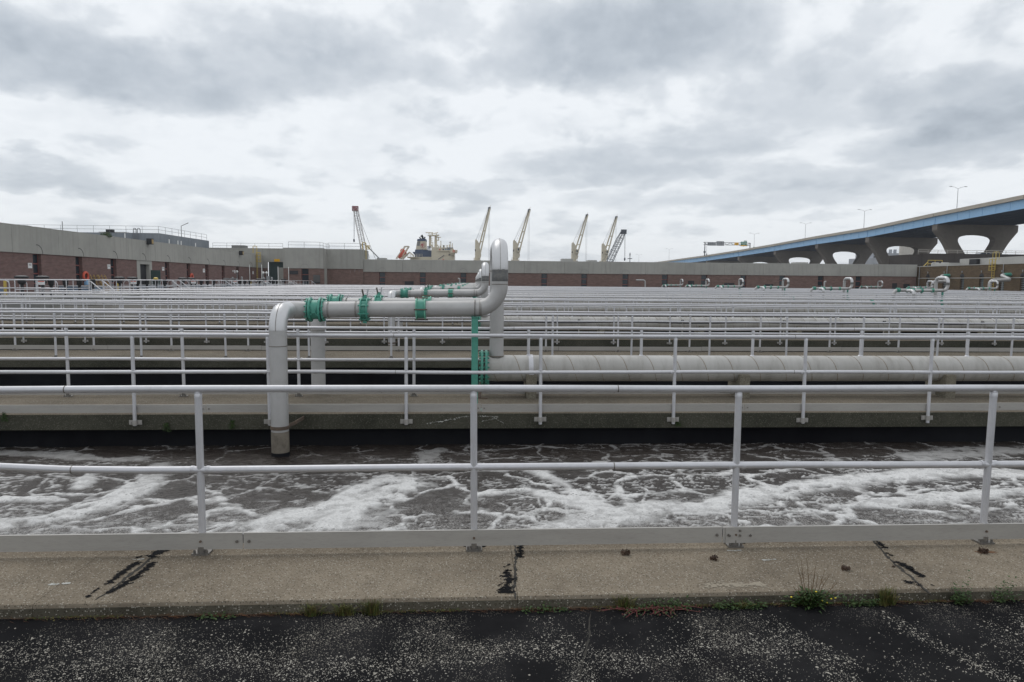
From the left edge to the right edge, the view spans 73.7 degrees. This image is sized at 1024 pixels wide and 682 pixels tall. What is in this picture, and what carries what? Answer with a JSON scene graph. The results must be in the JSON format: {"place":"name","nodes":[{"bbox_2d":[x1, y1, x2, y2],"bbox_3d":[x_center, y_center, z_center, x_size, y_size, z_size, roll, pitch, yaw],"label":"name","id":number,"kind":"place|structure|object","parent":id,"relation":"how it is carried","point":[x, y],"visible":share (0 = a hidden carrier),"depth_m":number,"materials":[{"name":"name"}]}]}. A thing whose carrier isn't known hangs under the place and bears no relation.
{"place":"outdoors","nodes":[
{"label":"outdoors","id":0,"kind":"place"},
{"bbox_2d":[0,288,246,307],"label":"raised platform","id":1,"kind":"structure","parent":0,"point":[32,305],"depth_m":45.81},
{"bbox_2d":[14,279,89,299],"bbox_3d":[-26.742,-3.054,40.013,0.054,1.097,7.160,0,5,-3],"label":"guard rail","id":2,"kind":"object","parent":1,"relation":"on","point":[55,288],"visible":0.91,"depth_m":38.77,"materials":[{"name":"metal"}]},
{"bbox_2d":[0,221,262,291],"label":"side building","id":3,"kind":"structure","parent":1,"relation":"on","point":[56,254],"depth_m":64.81,"materials":[{"name":"concrete"}]},
{"bbox_2d":[32,254,39,290],"bbox_3d":[-38.398,-5.400,54.874,0.060,3.200,1.060,0,5,-3],"label":"window","id":4,"kind":"structure","parent":3,"relation":"in","point":[35,256],"depth_m":55.02,"materials":[{"name":"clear glass"}]},
{"bbox_2d":[17,223,208,247],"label":"grey hall","id":5,"kind":"structure","parent":3,"relation":"on","point":[165,238],"depth_m":98.20,"materials":[{"name":"concrete"}]},
{"bbox_2d":[102,280,172,294],"bbox_3d":[-27.319,-3.956,50.308,0.054,1.097,10.460,0,5,-3],"label":"guard rail","id":6,"kind":"object","parent":1,"relation":"on","point":[116,287],"visible":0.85,"depth_m":49.43,"materials":[{"name":"metal"}]},
{"bbox_2d":[210,242,368,289],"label":"corner building","id":7,"kind":"structure","parent":1,"relation":"on","point":[322,266],"depth_m":106.20,"materials":[{"name":"concrete"}]},
{"bbox_2d":[269,262,282,285],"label":"doorway","id":8,"kind":"structure","parent":7,"relation":"in","point":[273,272],"depth_m":114.85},
{"bbox_2d":[0,441,1023,534],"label":"basin water","id":9,"kind":"structure","parent":0,"point":[31,503],"depth_m":7.38,"materials":[{"name":"liquid"}]},
{"bbox_2d":[0,600,1023,681],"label":"asphalt road","id":10,"kind":"structure","parent":0,"point":[840,636],"depth_m":3.63,"materials":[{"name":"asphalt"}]},
{"bbox_2d":[297,602,327,616],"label":"grass tuft","id":11,"kind":"object","parent":10,"relation":"on","point":[311,613],"visible":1,"depth_m":3.92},
{"bbox_2d":[355,597,384,616],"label":"grass tuft","id":12,"kind":"object","parent":10,"relation":"on","point":[370,610],"visible":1,"depth_m":3.94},
{"bbox_2d":[25,599,945,620],"bbox_3d":[-0.182,1.576,3.997,8.106,0.016,0.054,0,5,-3],"label":"ground cover","id":13,"kind":"object","parent":10,"relation":"on","point":[443,610],"visible":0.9,"depth_m":3.98,"materials":[{"name":"green plant"}]},
{"bbox_2d":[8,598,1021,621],"bbox_3d":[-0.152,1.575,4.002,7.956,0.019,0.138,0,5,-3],"label":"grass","id":14,"kind":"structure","parent":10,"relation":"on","point":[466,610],"depth_m":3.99,"materials":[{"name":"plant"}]},
{"bbox_2d":[521,602,571,613],"bbox_3d":[0.200,1.560,4.004,0.301,0.052,0.086,0,5,-3],"label":"weed","id":15,"kind":"object","parent":10,"relation":"on","point":[544,608],"visible":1,"depth_m":4.00,"materials":[{"name":"green plant"}]},
{"bbox_2d":[612,594,637,611],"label":"grass tuft","id":16,"kind":"object","parent":10,"relation":"on","point":[622,604],"visible":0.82,"depth_m":4.03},
{"bbox_2d":[599,604,700,617],"bbox_3d":[0.818,1.568,3.980,0.625,0.045,0.135,0,5,-3],"label":"trailing weed","id":17,"kind":"object","parent":10,"relation":"on","point":[658,608],"visible":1,"depth_m":3.99,"materials":[{"name":"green plant"}]},
{"bbox_2d":[638,592,691,610],"bbox_3d":[0.897,1.536,4.037,0.336,0.106,0.106,0,5,-3],"label":"weed","id":18,"kind":"object","parent":10,"relation":"on","point":[674,604],"visible":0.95,"depth_m":4.04,"materials":[{"name":"green plant"}]},
{"bbox_2d":[711,598,767,609],"bbox_3d":[1.354,1.563,4.064,0.348,0.054,0.112,0,5,-3],"label":"weed","id":19,"kind":"object","parent":10,"relation":"on","point":[737,604],"visible":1,"depth_m":4.06,"materials":[{"name":"green plant"}]},
{"bbox_2d":[781,557,842,613],"bbox_3d":[1.801,1.444,4.073,0.410,0.301,0.195,0,5,-3],"label":"flowering weed","id":20,"kind":"object","parent":10,"relation":"on","point":[811,599],"visible":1,"depth_m":4.08,"materials":[{"name":"green plant"}]},
{"bbox_2d":[842,594,879,607],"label":"weed","id":21,"kind":"object","parent":10,"relation":"on","point":[873,603],"visible":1,"depth_m":4.11,"materials":[{"name":"green plant"}]},
{"bbox_2d":[874,584,900,606],"bbox_3d":[2.255,1.528,4.120,0.212,0.130,0.095,0,5,-3],"label":"grass tuft","id":22,"kind":"object","parent":10,"relation":"on","point":[886,597],"visible":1,"depth_m":4.11,"materials":[{"name":"plant"}]},
{"bbox_2d":[950,570,973,604],"bbox_3d":[2.725,1.489,4.129,0.141,0.212,0.099,0,5,-3],"label":"weed","id":23,"kind":"object","parent":10,"relation":"on","point":[959,598],"visible":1,"depth_m":4.13,"materials":[{"name":"green plant"}]},
{"bbox_2d":[989,575,1022,602],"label":"weed","id":24,"kind":"object","parent":10,"relation":"on","point":[1001,600],"visible":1,"depth_m":4.15,"materials":[{"name":"green plant"}]},
{"bbox_2d":[0,426,1023,446],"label":"channel wall","id":25,"kind":"structure","parent":0,"point":[221,437],"depth_m":9.51,"materials":[{"name":"concrete"}]},
{"bbox_2d":[0,394,1023,429],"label":"walkway","id":26,"kind":"structure","parent":25,"relation":"on","point":[255,420],"depth_m":9.59,"materials":[{"name":"concrete"}]},
{"bbox_2d":[269,238,507,456],"bbox_3d":[-1.635,0.372,9.900,3.133,3.711,2.486,0,5,-3],"label":"gooseneck pipe","id":27,"kind":"object","parent":26,"relation":"on","point":[321,310],"visible":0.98,"depth_m":9.29,"materials":[{"name":"metal"}]},
{"bbox_2d":[0,332,1023,425],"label":"handrail","id":28,"kind":"object","parent":26,"relation":"attached to","point":[540,407],"visible":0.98,"depth_m":9.26,"materials":[{"name":"metal"}]},
{"bbox_2d":[0,324,1023,396],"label":"handrail","id":29,"kind":"object","parent":26,"relation":"on","point":[182,359],"visible":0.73,"depth_m":10.61,"materials":[{"name":"metal"}]},
{"bbox_2d":[478,350,1023,398],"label":"air header","id":30,"kind":"object","parent":26,"relation":"on","point":[699,362],"visible":0.86,"depth_m":10.81,"materials":[{"name":"metal"},{"name":"paint"},{"name":"teal paint"}]},
{"bbox_2d":[0,367,1023,385],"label":"channel wall","id":31,"kind":"structure","parent":0,"point":[194,379],"depth_m":15.43,"materials":[{"name":"concrete"}]},
{"bbox_2d":[0,350,1023,367],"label":"walkway","id":32,"kind":"structure","parent":31,"relation":"on","point":[231,354],"depth_m":15.77,"materials":[{"name":"concrete"}]},
{"bbox_2d":[0,308,1023,352],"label":"handrail","id":33,"kind":"object","parent":32,"relation":"on","point":[247,347],"visible":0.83,"depth_m":17.11,"materials":[{"name":"metal"}]},
{"bbox_2d":[0,311,1023,357],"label":"handrail","id":34,"kind":"object","parent":32,"relation":"on","point":[391,356],"visible":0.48,"depth_m":15.59,"materials":[{"name":"metal"}]},
{"bbox_2d":[0,328,1023,335],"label":"channel wall","id":35,"kind":"structure","parent":0,"point":[515,330],"depth_m":27.74,"materials":[{"name":"concrete"}]},
{"bbox_2d":[0,320,965,331],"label":"walkway","id":36,"kind":"structure","parent":35,"relation":"on","point":[410,324],"depth_m":27.30,"materials":[{"name":"concrete"}]},
{"bbox_2d":[0,296,1023,324],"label":"handrail","id":37,"kind":"object","parent":36,"relation":"on","point":[633,301],"visible":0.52,"depth_m":27.68,"materials":[{"name":"metal"}]},
{"bbox_2d":[0,295,1023,322],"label":"handrail","id":38,"kind":"object","parent":36,"relation":"on","point":[463,319],"visible":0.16,"depth_m":28.87,"materials":[{"name":"metal"}]},
{"bbox_2d":[29,307,1013,323],"bbox_3d":[0.893,-0.970,28.317,47.575,0.624,0.088,0,5,-3],"label":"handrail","id":39,"kind":"object","parent":36,"relation":"on","point":[206,308],"visible":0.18,"depth_m":27.46,"materials":[{"name":"grey metal"}]},
{"bbox_2d":[0,344,1023,351],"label":"channel wall","id":40,"kind":"structure","parent":0,"point":[525,350],"depth_m":21.55,"materials":[{"name":"concrete"}]},
{"bbox_2d":[0,337,1023,346],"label":"walkway","id":41,"kind":"structure","parent":40,"relation":"on","point":[507,342],"depth_m":21.36,"materials":[{"name":"concrete"}]},
{"bbox_2d":[388,262,488,350],"bbox_3d":[-2.303,-0.674,21.835,3.133,3.711,2.486,0,5,-3],"label":"gooseneck pipe","id":42,"kind":"object","parent":41,"relation":"on","point":[481,291],"visible":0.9,"depth_m":21.24,"materials":[{"name":"metal"}]},
{"bbox_2d":[0,301,1023,344],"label":"handrail","id":43,"kind":"object","parent":41,"relation":"attached to","point":[557,321],"visible":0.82,"depth_m":21.31,"materials":[{"name":"metal"}]},
{"bbox_2d":[0,300,1023,333],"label":"handrail","id":44,"kind":"object","parent":41,"relation":"on","point":[178,316],"visible":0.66,"depth_m":22.42,"materials":[{"name":"metal"}]},
{"bbox_2d":[0,316,1023,335],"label":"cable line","id":45,"kind":"object","parent":41,"relation":"on","point":[682,323],"visible":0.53,"depth_m":22.04,"materials":[{"name":"black rubber"}]},
{"bbox_2d":[478,316,1023,335],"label":"air header","id":46,"kind":"object","parent":41,"relation":"on","point":[732,325],"visible":0.58,"depth_m":23.02,"materials":[{"name":"paint"}]},
{"bbox_2d":[0,0,1023,275],"label":"sky","id":47,"kind":"structure","parent":0,"point":[250,123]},
{"bbox_2d":[633,316,891,317],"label":"channel wall","id":48,"kind":"structure","parent":0,"point":[722,316],"depth_m":40.27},
{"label":"walkway","id":49,"kind":"structure","parent":48,"relation":"on","visible":0},
{"bbox_2d":[34,291,1007,308],"bbox_3d":[3.476,-2.197,39.715,60.192,1.031,0.100,0,5,-3],"label":"handrail","id":50,"kind":"object","parent":49,"relation":"on","point":[520,294],"visible":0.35,"depth_m":39.62,"materials":[{"name":"metal"}]},
{"bbox_2d":[51,290,1023,308],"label":"handrail","id":51,"kind":"object","parent":49,"relation":"on","point":[148,307],"visible":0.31,"depth_m":40.22,"materials":[{"name":"metal"}]},
{"label":"ground","id":52,"kind":"structure","parent":0,"visible":0},
{"bbox_2d":[352,206,374,257],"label":"lattice crane","id":53,"kind":"object","parent":52,"relation":"on","point":[355,208],"visible":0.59,"depth_m":244.53,"materials":[{"name":"grey metal"}]},
{"bbox_2d":[407,232,457,259],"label":"cargo ship","id":54,"kind":"object","parent":52,"relation":"on","point":[423,251],"visible":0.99,"depth_m":347.70,"materials":[{"name":"beige metal"}]},
{"bbox_2d":[474,207,490,260],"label":"deck crane","id":55,"kind":"object","parent":54,"relation":"on","point":[478,250],"visible":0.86,"depth_m":347.63,"materials":[{"name":"grey metal"}]},
{"bbox_2d":[511,209,530,260],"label":"deck crane","id":56,"kind":"object","parent":54,"relation":"on","point":[516,252],"visible":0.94,"depth_m":361.43,"materials":[{"name":"beige metal"}]},
{"bbox_2d":[571,213,587,260],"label":"deck crane","id":57,"kind":"object","parent":54,"relation":"on","point":[574,252],"visible":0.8,"depth_m":394.37,"materials":[{"name":"beige metal"}]},
{"bbox_2d":[599,216,617,261],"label":"deck crane","id":58,"kind":"object","parent":54,"relation":"on","point":[604,251],"visible":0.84,"depth_m":410.31,"materials":[{"name":"white metal"}]},
{"bbox_2d":[603,229,626,261],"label":"lattice crane","id":59,"kind":"object","parent":52,"relation":"on","point":[624,231],"visible":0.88,"depth_m":259.98,"materials":[{"name":"grey metal"}]},
{"bbox_2d":[360,244,916,290],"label":"long building","id":60,"kind":"structure","parent":52,"relation":"on","point":[561,272],"depth_m":109.31,"materials":[{"name":"red brick"}]},
{"bbox_2d":[660,195,1023,263],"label":"highway bridge","id":61,"kind":"structure","parent":52,"relation":"on","point":[996,223],"depth_m":272.63,"materials":[{"name":"concrete"}]},
{"bbox_2d":[703,241,750,255],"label":"sign gantry","id":62,"kind":"object","parent":61,"relation":"on","point":[722,243],"visible":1,"depth_m":465.86,"materials":[{"name":"grey metal"}]},
{"bbox_2d":[849,249,898,263],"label":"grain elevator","id":63,"kind":"object","parent":52,"relation":"on","point":[871,259],"visible":0.1,"depth_m":533.56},
{"bbox_2d":[889,250,1023,265],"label":"ramp wall","id":64,"kind":"structure","parent":52,"relation":"on","point":[921,259],"depth_m":154.84,"materials":[{"name":"concrete"}]},
{"bbox_2d":[916,256,1023,294],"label":"brown building","id":65,"kind":"structure","parent":52,"relation":"on","point":[971,272],"depth_m":100.75,"materials":[{"name":"brick"}]},
{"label":"footing","id":66,"kind":"structure","parent":52,"relation":"on","visible":0},
{"bbox_2d":[0,551,104,618],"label":"walkway","id":67,"kind":"structure","parent":66,"relation":"on","point":[32,575],"depth_m":4.26,"materials":[{"name":"concrete"}]},
{"bbox_2d":[33,543,516,617],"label":"walkway","id":68,"kind":"structure","parent":66,"relation":"on","point":[173,582],"depth_m":4.18,"materials":[{"name":"concrete"}]},
{"bbox_2d":[104,561,141,583],"bbox_3d":[-2.450,1.455,4.284,0.088,0.001,0.357,1,5,2],"label":"tar patch","id":69,"kind":"object","parent":68,"relation":"on","point":[118,574],"visible":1,"depth_m":4.29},
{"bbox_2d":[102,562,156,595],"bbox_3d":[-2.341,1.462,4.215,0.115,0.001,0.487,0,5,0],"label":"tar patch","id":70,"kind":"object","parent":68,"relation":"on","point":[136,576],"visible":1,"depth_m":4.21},
{"bbox_2d":[495,570,517,592],"bbox_3d":[-0.031,1.480,4.217,0.132,0.001,0.339,1,5,1],"label":"tar patch","id":71,"kind":"object","parent":68,"relation":"on","point":[505,588],"visible":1,"depth_m":4.15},
{"bbox_2d":[510,541,927,608],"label":"walkway","id":72,"kind":"structure","parent":66,"relation":"on","point":[648,573],"depth_m":4.35,"materials":[{"name":"concrete"}]},
{"bbox_2d":[703,580,766,588],"bbox_3d":[1.365,1.494,4.197,0.403,0.001,0.122,0,5,-3],"label":"pale stain","id":73,"kind":"object","parent":72,"relation":"on","point":[742,584],"visible":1,"depth_m":4.19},
{"bbox_2d":[859,539,1023,601],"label":"walkway","id":74,"kind":"structure","parent":66,"relation":"on","point":[942,566],"depth_m":4.53,"materials":[{"name":"concrete"}]},
{"bbox_2d":[873,541,930,594],"bbox_3d":[2.545,1.479,4.526,0.042,0.006,0.898,1,5,7],"label":"crack","id":75,"kind":"object","parent":74,"relation":"on","point":[909,575],"visible":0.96,"depth_m":4.45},
{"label":"walkway","id":76,"kind":"structure","parent":66,"relation":"on","visible":0},
{"bbox_2d":[0,385,1023,555],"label":"handrail","id":77,"kind":"object","parent":76,"relation":"on","point":[202,542],"visible":1,"depth_m":4.67,"materials":[{"name":"metal"}]},
{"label":"channel wall","id":78,"kind":"structure","parent":52,"relation":"on","visible":0},
{"bbox_2d":[82,317,361,321],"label":"walkway","id":79,"kind":"structure","parent":78,"relation":"on","point":[156,317],"depth_m":32.27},
{"bbox_2d":[420,269,480,297],"bbox_3d":[-2.972,-1.721,33.771,3.133,3.711,2.486,0,5,-3],"label":"gooseneck pipe","id":80,"kind":"object","parent":79,"relation":"on","point":[456,287],"visible":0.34,"depth_m":33.19,"materials":[{"name":"metal"}]},
{"bbox_2d":[0,292,1023,318],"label":"handrail","id":81,"kind":"object","parent":79,"relation":"attached to","point":[301,295],"visible":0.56,"depth_m":33.24,"materials":[{"name":"metal"}]},
{"bbox_2d":[1,292,1023,314],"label":"handrail","id":82,"kind":"object","parent":79,"relation":"on","point":[457,297],"visible":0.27,"depth_m":34.16,"materials":[{"name":"metal"}]},
{"bbox_2d":[504,304,1023,317],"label":"air header","id":83,"kind":"object","parent":79,"relation":"on","point":[711,309],"visible":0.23,"depth_m":35.18,"materials":[{"name":"paint"}]},
{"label":"channel wall","id":84,"kind":"structure","parent":52,"relation":"on","visible":0},
{"bbox_2d":[149,306,252,308],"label":"walkway","id":85,"kind":"structure","parent":84,"relation":"on","point":[188,308],"depth_m":44.15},
{"bbox_2d":[92,289,1023,308],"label":"handrail","id":86,"kind":"object","parent":85,"relation":"attached to","point":[229,305],"visible":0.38,"depth_m":44.63,"materials":[{"name":"metal"}]},
{"bbox_2d":[114,289,1019,304],"bbox_3d":[6.090,-2.796,47.008,66.227,1.099,0.100,0,5,-3],"label":"handrail","id":87,"kind":"object","parent":85,"relation":"on","point":[572,292],"visible":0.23,"depth_m":46.94,"materials":[{"name":"metal"}]},
{"bbox_2d":[476,297,1023,306],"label":"air header","id":88,"kind":"object","parent":85,"relation":"on","point":[749,302],"visible":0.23,"depth_m":47.36,"materials":[{"name":"paint"}]},
{"bbox_2d":[892,276,949,304],"bbox_3d":[28.558,-2.665,47.519,3.133,3.711,2.486,0,5,-3],"label":"gooseneck pipe","id":89,"kind":"object","parent":85,"relation":"on","point":[934,290],"visible":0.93,"depth_m":46.98,"materials":[{"name":"metal"}]},
{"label":"channel wall","id":90,"kind":"structure","parent":52,"relation":"on","visible":0},
{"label":"walkway","id":91,"kind":"structure","parent":90,"relation":"on","visible":0},
{"bbox_2d":[174,287,1017,300],"bbox_3d":[9.921,-3.629,57.712,75.077,1.239,0.053,0,5,-3],"label":"handrail","id":92,"kind":"object","parent":91,"relation":"on","point":[559,290],"visible":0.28,"depth_m":57.34,"materials":[{"name":"metal"}]},
{"bbox_2d":[189,287,1023,299],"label":"handrail","id":93,"kind":"object","parent":91,"relation":"on","point":[550,293],"visible":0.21,"depth_m":59.01,"materials":[{"name":"metal"}]},
{"bbox_2d":[505,295,1023,300],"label":"air header","id":94,"kind":"object","parent":91,"relation":"on","point":[735,296],"visible":0.12,"depth_m":59.64,"materials":[{"name":"paint"}]},
{"bbox_2d":[810,277,852,299],"bbox_3d":[27.890,-3.712,59.455,3.133,3.711,2.486,0,5,-3],"label":"gooseneck pipe","id":95,"kind":"object","parent":91,"relation":"on","point":[843,288],"visible":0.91,"depth_m":58.90,"materials":[{"name":"metal"}]},
{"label":"channel wall","id":96,"kind":"structure","parent":52,"relation":"on","visible":0},
{"bbox_2d":[249,295,386,296],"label":"walkway","id":97,"kind":"structure","parent":96,"relation":"on","point":[292,295],"depth_m":74.60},
{"bbox_2d":[274,286,979,293],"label":"handrail","id":98,"kind":"object","parent":97,"relation":"on","point":[567,289],"visible":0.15,"depth_m":75.68,"materials":[{"name":"metal"}]},
{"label":"channel wall","id":99,"kind":"structure","parent":0,"visible":0},
{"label":"walkway","id":100,"kind":"structure","parent":99,"relation":"on","visible":0},
{"bbox_2d":[139,288,1014,301],"bbox_3d":[7.856,-3.227,51.935,70.306,1.028,0.100,0,5,-3],"label":"handrail","id":101,"kind":"object","parent":100,"relation":"on","point":[564,291],"visible":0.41,"depth_m":51.93,"materials":[{"name":"metal"}]},
{"bbox_2d":[149,288,1023,301],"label":"handrail","id":102,"kind":"object","parent":100,"relation":"on","point":[575,298],"visible":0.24,"depth_m":53.33,"materials":[{"name":"metal"}]},
{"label":"channel wall","id":103,"kind":"structure","parent":0,"visible":0},
{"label":"walkway","id":104,"kind":"structure","parent":103,"relation":"on","visible":0},
{"bbox_2d":[211,287,971,296],"bbox_3d":[12.237,-4.258,64.155,80.420,1.029,0.100,0,5,-3],"label":"handrail","id":105,"kind":"object","parent":104,"relation":"on","point":[512,289],"visible":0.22,"depth_m":63.41,"materials":[{"name":"metal"}]},
{"bbox_2d":[228,287,1023,298],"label":"handrail","id":106,"kind":"object","parent":104,"relation":"on","point":[618,291],"visible":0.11,"depth_m":65.78,"materials":[{"name":"metal"}]},
{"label":"channel wall","id":107,"kind":"structure","parent":0,"visible":0},
{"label":"walkway","id":108,"kind":"structure","parent":107,"relation":"on","visible":0},
{"bbox_2d":[249,286,992,296],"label":"handrail","id":109,"kind":"object","parent":108,"relation":"on","point":[521,288],"visible":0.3,"depth_m":70.60,"materials":[{"name":"metal"}]},
{"bbox_2d":[227,286,1023,296],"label":"handrail","id":110,"kind":"object","parent":108,"relation":"attached to","point":[616,289],"visible":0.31,"depth_m":69.75,"materials":[{"name":"metal"}]},
{"bbox_2d":[530,293,1008,296],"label":"air header","id":111,"kind":"object","parent":108,"relation":"on","point":[736,294],"depth_m":71.79,"materials":[{"name":"paint"}]},
{"bbox_2d":[754,278,788,292],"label":"gooseneck pipe","id":112,"kind":"object","parent":108,"relation":"on","point":[764,287],"visible":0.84,"depth_m":70.83,"materials":[{"name":"metal"}]},
{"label":"channel wall","id":113,"kind":"structure","parent":0,"visible":0},
{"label":"walkway","id":114,"kind":"structure","parent":113,"relation":"on","visible":0},
{"bbox_2d":[327,286,1023,295],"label":"handrail","id":115,"kind":"object","parent":114,"relation":"attached to","point":[650,288],"visible":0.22,"depth_m":81.89,"materials":[{"name":"metal"}]},
{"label":"channel wall","id":116,"kind":"structure","parent":0,"visible":0},
{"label":"walkway","id":117,"kind":"structure","parent":116,"relation":"on","visible":0},
{"bbox_2d":[305,285,984,293],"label":"handrail","id":118,"kind":"object","parent":117,"relation":"attached to","point":[638,291],"visible":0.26,"depth_m":93.89,"materials":[{"name":"metal"}]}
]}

